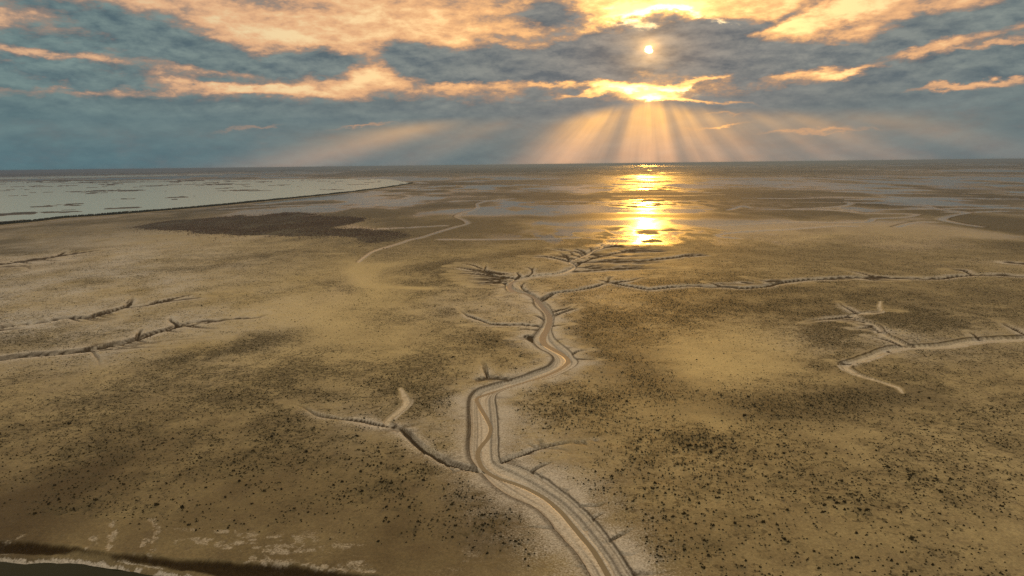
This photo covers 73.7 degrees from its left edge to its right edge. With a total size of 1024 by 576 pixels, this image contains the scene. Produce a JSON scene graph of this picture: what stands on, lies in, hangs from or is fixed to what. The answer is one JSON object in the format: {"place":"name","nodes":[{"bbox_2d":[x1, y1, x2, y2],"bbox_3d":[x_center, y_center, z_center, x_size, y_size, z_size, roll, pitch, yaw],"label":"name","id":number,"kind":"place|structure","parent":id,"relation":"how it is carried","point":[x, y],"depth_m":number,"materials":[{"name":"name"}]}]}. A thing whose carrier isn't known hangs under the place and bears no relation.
{"place":"outdoors","nodes":[
{"label":"outdoors","id":0,"kind":"place"},
{"bbox_2d":[0,562,152,575],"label":"channel water","id":1,"kind":"structure","parent":0,"point":[39,569],"depth_m":177.74,"materials":[{"name":"black liquid"}]},
{"bbox_2d":[0,174,215,178],"bbox_3d":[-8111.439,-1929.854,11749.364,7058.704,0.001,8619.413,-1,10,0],"label":"pond water","id":2,"kind":"structure","parent":0,"point":[50,177],"depth_m":9590.95,"materials":[{"name":"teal liquid"}]},
{"bbox_2d":[0,179,407,220],"bbox_3d":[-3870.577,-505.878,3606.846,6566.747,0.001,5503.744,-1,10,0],"label":"pond water","id":3,"kind":"structure","parent":0,"point":[147,198],"depth_m":2766.93,"materials":[{"name":"grey liquid"}]},
{"bbox_2d":[0,161,1023,575],"bbox_3d":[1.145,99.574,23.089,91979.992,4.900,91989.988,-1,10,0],"label":"mud flat","id":4,"kind":"structure","parent":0,"point":[970,203],"depth_m":329.69,"materials":[{"name":"brown soil"}]},
{"bbox_2d":[0,183,415,225],"bbox_3d":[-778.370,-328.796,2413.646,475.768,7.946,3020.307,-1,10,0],"label":"embankment","id":5,"kind":"structure","parent":4,"relation":"on","point":[119,213],"depth_m":1663.59,"materials":[{"name":"brown soil"}]},
{"bbox_2d":[0,234,1023,575],"bbox_3d":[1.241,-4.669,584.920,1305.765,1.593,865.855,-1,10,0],"label":"marsh grass","id":6,"kind":"structure","parent":4,"relation":"on","point":[718,456],"depth_m":315.37,"materials":[{"name":"plant"}]},
{"bbox_2d":[0,0,1023,171],"label":"sky","id":7,"kind":"structure","parent":0,"point":[86,85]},
{"bbox_2d":[475,281,610,575],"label":"creek water","id":8,"kind":"structure","parent":0,"point":[544,343],"depth_m":251.64,"materials":[{"name":"brown liquid"}]}
]}

